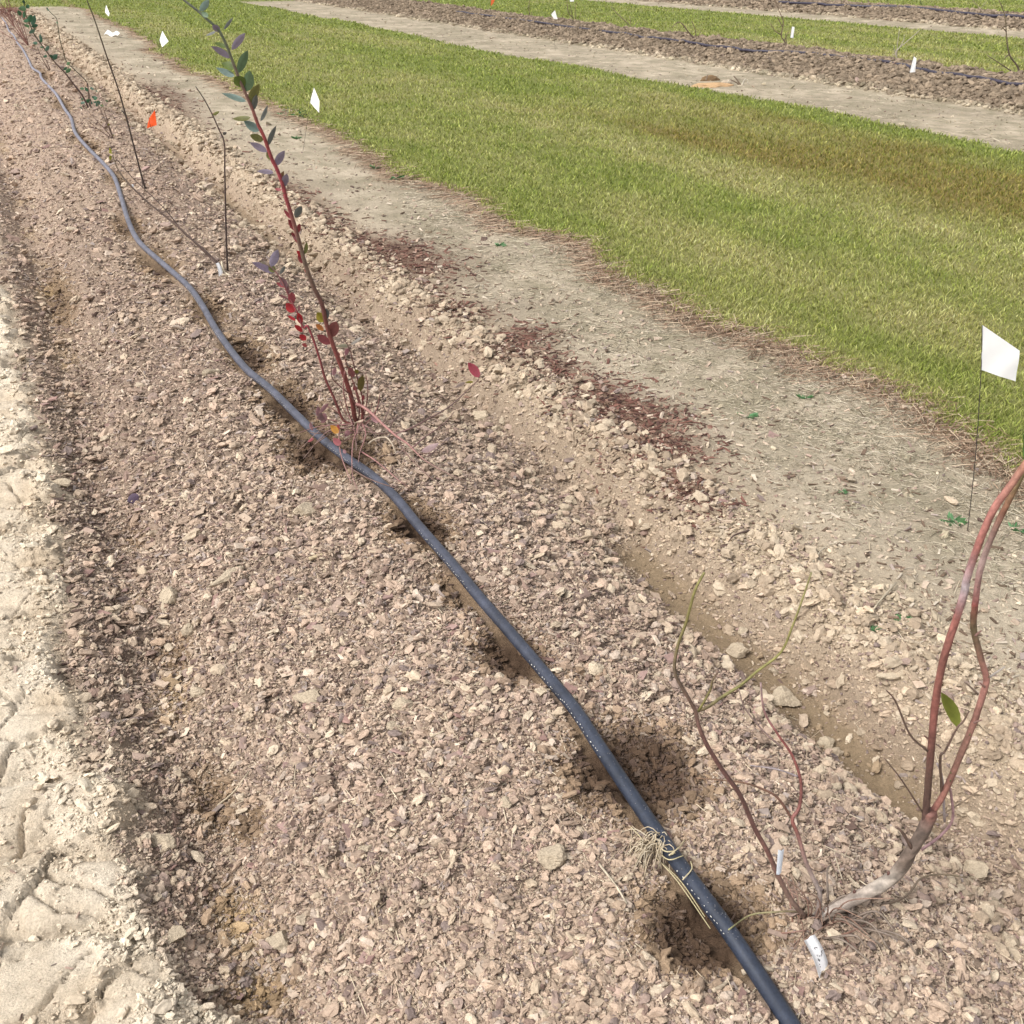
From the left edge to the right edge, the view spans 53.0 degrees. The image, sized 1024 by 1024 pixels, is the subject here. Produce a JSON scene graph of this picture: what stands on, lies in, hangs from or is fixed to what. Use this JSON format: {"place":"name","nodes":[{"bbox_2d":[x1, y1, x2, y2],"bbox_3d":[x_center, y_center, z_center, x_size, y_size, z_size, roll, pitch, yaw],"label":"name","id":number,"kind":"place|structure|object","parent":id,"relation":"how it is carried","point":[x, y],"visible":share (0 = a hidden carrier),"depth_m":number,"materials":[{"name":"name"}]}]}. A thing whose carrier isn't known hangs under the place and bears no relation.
{"place":"outdoors","nodes":[
{"label":"outdoors","id":0,"kind":"place"},
{"bbox_2d":[105,30,122,37],"bbox_3d":[-7.296,-8.791,18.889,0.148,0.090,1.028,-24,37,-36],"label":"survey flag","id":1,"kind":"object","parent":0,"point":[110,33],"visible":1,"depth_m":19.00,"materials":[{"name":"paint"}]},
{"bbox_2d":[0,0,1023,1023],"bbox_3d":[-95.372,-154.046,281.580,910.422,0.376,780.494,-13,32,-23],"label":"ground","id":2,"kind":"structure","parent":0,"point":[33,909],"depth_m":3.77,"materials":[{"name":"soil"}]},
{"bbox_2d":[0,0,14,27],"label":"shrub","id":3,"kind":"object","parent":2,"relation":"on","point":[8,15],"visible":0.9,"depth_m":19.20,"materials":[{"name":"brown plant"}]},
{"bbox_2d":[0,1,28,45],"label":"shrub","id":4,"kind":"object","parent":2,"relation":"on","point":[24,37],"visible":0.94,"depth_m":15.53,"materials":[{"name":"brown plant"}]},
{"bbox_2d":[37,47,49,69],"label":"shrub","id":5,"kind":"object","parent":2,"relation":"on","point":[43,61],"visible":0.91,"depth_m":12.57,"materials":[{"name":"brown plant"}]},
{"bbox_2d":[17,0,107,108],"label":"shrub","id":6,"kind":"object","parent":2,"relation":"on","point":[31,19],"visible":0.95,"depth_m":9.45,"materials":[{"name":"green plant"}]},
{"bbox_2d":[53,478,71,487],"bbox_3d":[-1.399,-0.089,3.182,0.074,0.032,0.042,1,29,1],"label":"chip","id":7,"kind":"object","parent":2,"relation":"on","point":[63,482],"visible":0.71,"depth_m":3.17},
{"bbox_2d":[85,103,113,138],"bbox_3d":[-3.270,-3.090,8.135,0.208,0.289,0.081,-2,29,-3],"label":"shrub","id":8,"kind":"object","parent":2,"relation":"on","point":[111,135],"visible":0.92,"depth_m":8.15,"materials":[{"name":"brown plant"}]},
{"bbox_2d":[87,0,145,188],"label":"shrub","id":9,"kind":"object","parent":2,"relation":"on","point":[142,179],"visible":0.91,"depth_m":6.18,"materials":[{"name":"brown plant"}]},
{"bbox_2d":[127,493,138,502],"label":"fallen leaf","id":10,"kind":"object","parent":2,"relation":"on","point":[133,497],"visible":1,"depth_m":3.17,"materials":[{"name":"purple plant"}]},
{"bbox_2d":[147,110,160,166],"bbox_3d":[-2.518,-2.599,7.221,0.092,0.438,0.025,13,32,22],"label":"survey flag","id":11,"kind":"object","parent":2,"relation":"on","point":[152,121],"visible":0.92,"depth_m":7.16,"materials":[{"name":"paint"}]},
{"bbox_2d":[159,31,167,63],"bbox_3d":[-4.704,-6.232,13.905,0.069,0.512,0.180,-23,37,-36],"label":"survey flag","id":12,"kind":"object","parent":2,"relation":"on","point":[163,40],"visible":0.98,"depth_m":13.84,"materials":[{"name":"paint"}]},
{"bbox_2d":[151,833,176,852],"bbox_3d":[-0.665,0.626,1.931,0.061,0.035,0.042,-13,32,-23],"label":"soil clod","id":13,"kind":"object","parent":2,"relation":"on","point":[167,841],"visible":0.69,"depth_m":1.93,"materials":[{"name":"beige soil"}]},
{"bbox_2d":[159,586,177,603],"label":"soil clod","id":14,"kind":"object","parent":2,"relation":"on","point":[169,595],"visible":1,"depth_m":2.64,"materials":[{"name":"beige soil"}]},
{"bbox_2d":[109,86,228,270],"bbox_3d":[-1.874,-1.831,5.287,0.478,0.836,1.798,-13,32,-23],"label":"shrub","id":15,"kind":"object","parent":2,"relation":"on","point":[211,257],"visible":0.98,"depth_m":4.80,"materials":[{"name":"brown plant"}]},
{"bbox_2d":[162,925,186,944],"bbox_3d":[-0.575,0.718,1.743,0.041,0.019,0.034,-20,35,-32],"label":"soil clod","id":16,"kind":"object","parent":2,"relation":"on","point":[176,933],"visible":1,"depth_m":1.74,"materials":[{"name":"beige soil"}]},
{"bbox_2d":[180,623,194,637],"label":"soil clod","id":17,"kind":"object","parent":2,"relation":"on","point":[187,630],"visible":0.97,"depth_m":2.54,"materials":[{"name":"beige soil"}]},
{"bbox_2d":[189,687,204,697],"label":"soil clod","id":18,"kind":"object","parent":2,"relation":"on","point":[195,692],"visible":0.97,"depth_m":2.35,"materials":[{"name":"beige soil"}]},
{"bbox_2d":[202,369,219,375],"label":"soil clod","id":19,"kind":"object","parent":2,"relation":"on","point":[208,371],"visible":0.8,"depth_m":3.74,"materials":[{"name":"beige soil"}]},
{"bbox_2d":[216,263,222,275],"bbox_3d":[-1.371,-1.138,4.813,0.023,0.043,0.104,-10,31,-18],"label":"plant tag","id":20,"kind":"object","parent":2,"relation":"on","point":[220,271],"visible":1,"depth_m":4.81,"materials":[{"name":"white plastic"}]},
{"bbox_2d":[208,565,244,586],"bbox_3d":[-0.727,0.166,2.619,0.031,0.020,0.121,15,32,25],"label":"soil clod","id":21,"kind":"object","parent":2,"relation":"on","point":[223,577],"visible":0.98,"depth_m":2.61,"materials":[{"name":"beige soil"}]},
{"bbox_2d":[217,771,249,804],"bbox_3d":[-0.566,0.566,2.089,0.076,0.060,0.012,-16,33,-27],"label":"loose stick","id":22,"kind":"object","parent":2,"relation":"on","point":[226,798],"visible":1,"depth_m":2.09,"materials":[{"name":"wood"}]},
{"bbox_2d":[265,930,288,949],"bbox_3d":[-0.407,0.742,1.779,0.041,0.032,0.049,-13,32,-23],"label":"soil clod","id":23,"kind":"object","parent":2,"relation":"on","point":[278,940],"visible":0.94,"depth_m":1.77,"materials":[{"name":"beige soil"}]},
{"bbox_2d":[278,108,306,116],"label":"weed","id":24,"kind":"object","parent":2,"relation":"on","point":[293,114],"visible":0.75,"depth_m":10.32,"materials":[{"name":"green plant"}]},
{"bbox_2d":[292,502,315,517],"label":"soil clod","id":25,"kind":"object","parent":2,"relation":"on","point":[306,509],"visible":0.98,"depth_m":2.81,"materials":[{"name":"beige soil"}]},
{"bbox_2d":[293,689,319,702],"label":"soil clod","id":26,"kind":"object","parent":2,"relation":"on","point":[310,695],"visible":0.94,"depth_m":2.19,"materials":[{"name":"beige soil"}]},
{"bbox_2d":[303,88,318,148],"bbox_3d":[-1.632,-3.187,8.387,0.213,0.521,0.059,12,31,20],"label":"survey flag","id":27,"kind":"object","parent":2,"relation":"on","point":[314,100],"visible":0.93,"depth_m":8.29,"materials":[{"name":"paint"}]},
{"bbox_2d":[308,553,321,560],"bbox_3d":[-0.491,0.112,2.639,0.064,0.021,0.012,-10,31,-18],"label":"loose stick","id":28,"kind":"object","parent":2,"relation":"on","point":[313,557],"visible":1,"depth_m":2.63,"materials":[{"name":"wood"}]},
{"bbox_2d":[183,0,488,490],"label":"shrub","id":29,"kind":"object","parent":2,"relation":"on","point":[245,83],"visible":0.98,"depth_m":2.99,"materials":[{"name":"red plant"}]},
{"bbox_2d":[358,844,371,851],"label":"soil clod","id":30,"kind":"object","parent":2,"relation":"on","point":[366,848],"visible":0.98,"depth_m":1.84,"materials":[{"name":"beige soil"}]},
{"bbox_2d":[368,436,395,453],"bbox_3d":[-0.405,-0.212,3.185,0.123,0.051,0.016,16,33,26],"label":"dead stalk","id":31,"kind":"object","parent":2,"relation":"on","point":[372,440],"visible":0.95,"depth_m":3.17,"materials":[{"name":"plant"}]},
{"bbox_2d":[386,721,399,729],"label":"soil clod","id":32,"kind":"object","parent":2,"relation":"on","point":[390,725],"visible":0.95,"depth_m":2.07,"materials":[{"name":"beige soil"}]},
{"bbox_2d":[390,175,403,179],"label":"weed","id":33,"kind":"object","parent":2,"relation":"on","point":[396,178],"visible":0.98,"depth_m":7.48,"materials":[{"name":"green plant"}]},
{"bbox_2d":[1,17,800,1023],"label":"irrigation pipe","id":34,"kind":"object","parent":2,"relation":"on","point":[749,961],"visible":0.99,"depth_m":2.11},
{"bbox_2d":[623,826,710,928],"bbox_3d":[0.253,0.600,1.711,0.109,0.065,0.207,-2,29,-4],"label":"grass tuft","id":35,"kind":"object","parent":34,"relation":"on","point":[650,844],"visible":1,"depth_m":1.74,"materials":[{"name":"plant"}]},
{"bbox_2d":[392,697,412,710],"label":"soil clod","id":36,"kind":"object","parent":2,"relation":"on","point":[397,703],"visible":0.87,"depth_m":2.11,"materials":[{"name":"beige soil"}]},
{"bbox_2d":[45,109,789,1020],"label":"damp litter","id":37,"kind":"object","parent":2,"relation":"on","point":[303,413],"visible":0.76,"depth_m":1.98,"materials":[{"name":"brown plant"}]},
{"bbox_2d":[112,68,773,547],"bbox_3d":[-2.509,-3.221,8.975,1.152,0.197,15.305,-13,32,-23],"label":"dark bark","id":38,"kind":"object","parent":2,"relation":"on","point":[614,396],"visible":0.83,"depth_m":4.01,"materials":[{"name":"brown wood"}]},
{"bbox_2d":[472,410,488,420],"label":"soil clod","id":39,"kind":"object","parent":2,"relation":"on","point":[480,415],"visible":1,"depth_m":3.92,"materials":[{"name":"beige soil"}]},
{"bbox_2d":[492,426,501,431],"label":"soil clod","id":40,"kind":"object","parent":2,"relation":"on","point":[496,428],"visible":0.61,"depth_m":3.84,"materials":[{"name":"beige soil"}]},
{"bbox_2d":[495,242,506,246],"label":"weed","id":41,"kind":"object","parent":2,"relation":"on","point":[502,244],"visible":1,"depth_m":5.83,"materials":[{"name":"green plant"}]},
{"bbox_2d":[500,796,512,807],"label":"soil clod","id":42,"kind":"object","parent":2,"relation":"on","point":[506,803],"visible":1,"depth_m":1.85,"materials":[{"name":"beige soil"}]},
{"bbox_2d":[0,0,1023,1023],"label":"clods","id":43,"kind":"object","parent":2,"relation":"on","point":[609,951],"visible":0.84,"depth_m":2.04,"materials":[{"name":"soil"}]},
{"bbox_2d":[0,0,1023,1023],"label":"soil crumbs","id":44,"kind":"object","parent":2,"relation":"on","point":[456,783],"visible":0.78,"depth_m":2.35,"materials":[{"name":"brown soil"}]},
{"bbox_2d":[0,7,1023,1023],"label":"wood chips","id":45,"kind":"object","parent":2,"relation":"on","point":[372,640],"visible":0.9,"depth_m":2.33,"materials":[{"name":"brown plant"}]},
{"bbox_2d":[0,85,1023,1023],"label":"bark flakes","id":46,"kind":"object","parent":2,"relation":"on","point":[478,969],"visible":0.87,"depth_m":2.13,"materials":[{"name":"brown wood"}]},
{"bbox_2d":[0,28,1023,1023],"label":"wood slivers","id":47,"kind":"object","parent":2,"relation":"on","point":[420,700],"visible":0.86,"depth_m":2.18,"materials":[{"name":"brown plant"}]},
{"bbox_2d":[10,14,1023,714],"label":"strip litter","id":48,"kind":"object","parent":2,"relation":"on","point":[970,594],"visible":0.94,"depth_m":3.13,"materials":[{"name":"brown plant"}]},
{"bbox_2d":[11,10,1023,980],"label":"furrow clods","id":49,"kind":"object","parent":2,"relation":"on","point":[1003,736],"visible":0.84,"depth_m":3.15,"materials":[{"name":"soil"}]},
{"bbox_2d":[534,688,545,696],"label":"soil clod","id":50,"kind":"object","parent":2,"relation":"on","point":[541,692],"visible":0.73,"depth_m":2.12,"materials":[{"name":"beige soil"}]},
{"bbox_2d":[537,843,566,869],"bbox_3d":[0.068,0.589,1.749,0.052,0.034,0.040,-6,30,-11],"label":"soil clod","id":51,"kind":"object","parent":2,"relation":"on","point":[552,857],"visible":1,"depth_m":1.74,"materials":[{"name":"beige soil"}]},
{"bbox_2d":[551,11,556,42],"bbox_3d":[0.675,-7.706,16.461,0.104,0.617,0.007,1,29,1],"label":"survey flag","id":52,"kind":"object","parent":2,"relation":"on","point":[554,15],"visible":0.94,"depth_m":16.35,"materials":[{"name":"paint"}]},
{"bbox_2d":[86,13,1023,511],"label":"brown grass fringe","id":53,"kind":"object","parent":2,"relation":"on","point":[700,325],"depth_m":4.62,"materials":[{"name":"plant"}]},
{"bbox_2d":[115,153,1023,1023],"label":"loose straws","id":54,"kind":"object","parent":2,"relation":"on","point":[539,789],"visible":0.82,"depth_m":1.84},
{"bbox_2d":[567,2,580,19],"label":"shrub","id":55,"kind":"object","parent":2,"relation":"on","point":[571,11],"visible":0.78,"depth_m":21.98,"materials":[{"name":"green plant"}]},
{"bbox_2d":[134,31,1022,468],"bbox_3d":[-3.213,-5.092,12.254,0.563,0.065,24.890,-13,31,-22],"label":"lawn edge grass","id":56,"kind":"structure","parent":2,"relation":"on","point":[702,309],"depth_m":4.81,"materials":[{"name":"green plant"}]},
{"bbox_2d":[588,661,604,676],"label":"soil clod","id":57,"kind":"object","parent":2,"relation":"on","point":[595,668],"visible":0.97,"depth_m":2.20,"materials":[{"name":"beige soil"}]},
{"bbox_2d":[598,863,627,903],"bbox_3d":[0.166,0.613,1.696,0.008,0.014,0.084,-13,32,-23],"label":"loose stick","id":58,"kind":"object","parent":2,"relation":"on","point":[607,874],"visible":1,"depth_m":1.70,"materials":[{"name":"wood"}]},
{"bbox_2d":[294,0,1023,115],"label":"rough clods","id":59,"kind":"object","parent":2,"relation":"on","point":[573,35],"visible":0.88,"depth_m":15.98,"materials":[{"name":"soil"}]},
{"bbox_2d":[673,21,700,38],"bbox_3d":[2.717,-7.514,16.053,0.458,0.293,0.117,0,29,0],"label":"shrub","id":60,"kind":"object","parent":2,"relation":"on","point":[688,31],"visible":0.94,"depth_m":16.02,"materials":[{"name":"brown plant"}]},
{"bbox_2d":[394,19,1023,664],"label":"dry thatch","id":61,"kind":"object","parent":2,"relation":"on","point":[830,433],"visible":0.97,"depth_m":3.80,"materials":[{"name":"plant"}]},
{"bbox_2d":[691,74,748,87],"bbox_3d":[2.417,-5.281,12.595,0.769,0.188,0.703,-13,32,-23],"label":"root clump","id":62,"kind":"object","parent":2,"relation":"on","point":[727,83],"visible":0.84,"depth_m":12.49,"materials":[{"name":"beige plant"}]},
{"bbox_2d":[711,975,731,992],"bbox_3d":[0.315,0.706,1.534,0.046,0.014,0.011,-23,36,-35],"label":"loose stick","id":63,"kind":"object","parent":2,"relation":"on","point":[722,985],"visible":0.99,"depth_m":1.53,"materials":[{"name":"wood"}]},
{"bbox_2d":[726,642,748,658],"bbox_3d":[0.582,0.356,2.640,0.056,0.046,0.054,-13,32,-23],"label":"soil clod","id":64,"kind":"object","parent":2,"relation":"on","point":[738,650],"visible":1,"depth_m":2.62,"materials":[{"name":"beige soil"}]},
{"bbox_2d":[456,11,1023,85],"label":"drip line","id":65,"kind":"object","parent":2,"relation":"on","point":[883,61],"visible":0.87,"depth_m":14.70,"materials":[{"name":"black plastic"}]},
{"bbox_2d":[738,627,747,634],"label":"soil clod","id":66,"kind":"object","parent":2,"relation":"on","point":[742,630],"visible":1,"depth_m":2.69,"materials":[{"name":"beige soil"}]},
{"bbox_2d":[728,529,757,541],"bbox_3d":[0.648,0.062,2.888,0.117,0.014,0.014,-18,34,-29],"label":"loose stick","id":67,"kind":"object","parent":2,"relation":"on","point":[745,531],"visible":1,"depth_m":2.88,"materials":[{"name":"wood"}]},
{"bbox_2d":[737,412,757,418],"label":"weed","id":68,"kind":"object","parent":2,"relation":"on","point":[751,415],"visible":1,"depth_m":3.71,"materials":[{"name":"green plant"}]},
{"bbox_2d":[741,966,773,975],"bbox_3d":[0.372,0.694,1.556,0.049,0.016,0.013,0,29,0],"label":"loose stick","id":69,"kind":"object","parent":2,"relation":"on","point":[769,969],"visible":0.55,"depth_m":1.55,"materials":[{"name":"wood"}]},
{"bbox_2d":[770,0,788,42],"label":"shrub","id":70,"kind":"object","parent":2,"relation":"on","point":[781,25],"visible":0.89,"depth_m":16.84,"materials":[{"name":"brown plant"}]},
{"bbox_2d":[771,685,801,706],"bbox_3d":[0.654,0.446,2.459,0.071,0.042,0.053,-13,32,-23],"label":"soil clod","id":71,"kind":"object","parent":2,"relation":"on","point":[783,695],"visible":0.93,"depth_m":2.45,"materials":[{"name":"beige soil"}]},
{"bbox_2d":[790,27,794,64],"bbox_3d":[3.703,-6.127,13.527,0.112,0.489,0.007,-1,29,-1],"label":"survey flag","id":72,"kind":"object","parent":2,"relation":"on","point":[792,32],"visible":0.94,"depth_m":13.45,"materials":[{"name":"paint"}]},
{"bbox_2d":[791,566,805,573],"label":"soil clod","id":73,"kind":"object","parent":2,"relation":"on","point":[798,569],"visible":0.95,"depth_m":2.71,"materials":[{"name":"beige soil"}]},
{"bbox_2d":[795,393,813,398],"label":"weed","id":74,"kind":"object","parent":2,"relation":"on","point":[809,397],"visible":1,"depth_m":3.87,"materials":[{"name":"green plant"}]},
{"bbox_2d":[804,935,827,977],"bbox_3d":[0.459,0.667,1.542,0.029,0.032,0.049,-13,32,-23],"label":"plant tag","id":75,"kind":"object","parent":2,"relation":"on","point":[814,946],"visible":1,"depth_m":1.54,"materials":[{"name":"paint"}]},
{"bbox_2d":[817,736,834,748],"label":"soil clod","id":76,"kind":"object","parent":2,"relation":"on","point":[826,742],"visible":0.82,"depth_m":2.35,"materials":[{"name":"beige soil"}]},
{"bbox_2d":[813,538,857,561],"bbox_3d":[0.881,0.101,2.847,0.250,0.020,0.038,-25,37,-37],"label":"loose stick","id":77,"kind":"object","parent":2,"relation":"on","point":[834,543],"visible":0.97,"depth_m":2.88,"materials":[{"name":"wood"}]},
{"bbox_2d":[673,432,1023,964],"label":"shrub","id":78,"kind":"object","parent":2,"relation":"on","point":[841,905],"visible":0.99,"depth_m":1.51,"materials":[{"name":"brown plant"}]},
{"bbox_2d":[776,849,783,874],"bbox_3d":[0.402,0.525,1.539,0.013,0.059,0.007,-13,32,-23],"label":"plant tag","id":79,"kind":"object","parent":78,"relation":"attached to","point":[779,861],"visible":1,"depth_m":1.54,"materials":[{"name":"white plastic"}]},
{"bbox_2d":[870,625,881,631],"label":"weed","id":80,"kind":"object","parent":2,"relation":"on","point":[872,627],"visible":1,"depth_m":2.50,"materials":[{"name":"green plant"}]},
{"bbox_2d":[873,582,896,609],"bbox_3d":[0.943,0.223,2.617,0.010,0.025,0.228,19,34,30],"label":"loose stick","id":81,"kind":"object","parent":2,"relation":"on","point":[886,593],"visible":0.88,"depth_m":2.64,"materials":[{"name":"wood"}]},
{"bbox_2d":[876,672,903,679],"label":"soil clod","id":82,"kind":"object","parent":2,"relation":"on","point":[891,676],"visible":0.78,"depth_m":2.33,"materials":[{"name":"beige soil"}]},
{"bbox_2d":[778,1,1023,18],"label":"drip line","id":83,"kind":"object","parent":2,"relation":"on","point":[935,9],"visible":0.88,"depth_m":23.77,"materials":[{"name":"black plastic"}]},
{"bbox_2d":[894,614,912,621],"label":"weed","id":84,"kind":"object","parent":2,"relation":"on","point":[900,615],"visible":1,"depth_m":2.56,"materials":[{"name":"green plant"}]},
{"bbox_2d":[893,29,919,57],"bbox_3d":[5.850,-6.958,15.267,0.330,0.404,0.115,0,29,0],"label":"shrub","id":85,"kind":"object","parent":2,"relation":"on","point":[901,45],"visible":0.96,"depth_m":15.23,"materials":[{"name":"brown plant"}]},
{"bbox_2d":[909,57,916,98],"bbox_3d":[4.268,-4.558,10.884,0.149,0.504,0.007,0,29,-1],"label":"survey flag","id":86,"kind":"object","parent":2,"relation":"on","point":[913,66],"visible":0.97,"depth_m":10.81,"materials":[{"name":"paint"}]},
{"bbox_2d":[921,844,932,853],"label":"soil clod","id":87,"kind":"object","parent":2,"relation":"on","point":[927,850],"visible":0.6,"depth_m":1.90,"materials":[{"name":"beige soil"}]},
{"bbox_2d":[939,511,967,525],"bbox_3d":[1.308,0.026,3.038,0.082,0.020,0.070,-24,37,-36],"label":"weed","id":88,"kind":"object","parent":2,"relation":"on","point":[958,519],"visible":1,"depth_m":3.04,"materials":[{"name":"green plant"}]},
{"bbox_2d":[963,860,988,880],"bbox_3d":[0.913,0.710,2.024,0.044,0.038,0.050,4,29,7],"label":"soil clod","id":89,"kind":"object","parent":2,"relation":"on","point":[979,869],"visible":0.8,"depth_m":2.02,"materials":[{"name":"beige soil"}]},
{"bbox_2d":[967,325,1019,530],"bbox_3d":[1.296,-0.205,2.857,0.121,0.655,0.019,5,29,8],"label":"survey flag","id":90,"kind":"object","parent":2,"relation":"on","point":[999,356],"visible":0.96,"depth_m":2.73,"materials":[{"name":"plastic"},{"name":"metal"}]},
{"bbox_2d":[988,897,1004,907],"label":"soil clod","id":91,"kind":"object","parent":2,"relation":"on","point":[1001,905],"visible":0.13,"depth_m":1.94,"materials":[{"name":"beige soil"}]},
{"bbox_2d":[987,0,1019,71],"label":"shrub","id":92,"kind":"object","parent":2,"relation":"on","point":[1009,55],"visible":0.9,"depth_m":12.71,"materials":[{"name":"brown plant"}]},
{"bbox_2d":[1008,522,1023,532],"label":"weed","id":93,"kind":"object","parent":2,"relation":"on","point":[1015,525],"visible":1,"depth_m":3.01,"materials":[{"name":"green plant"}]},
{"bbox_2d":[1,0,1023,471],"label":"lawn grass","id":94,"kind":"structure","parent":0,"point":[777,252],"depth_m":7.67,"materials":[{"name":"green plant"}]}
]}

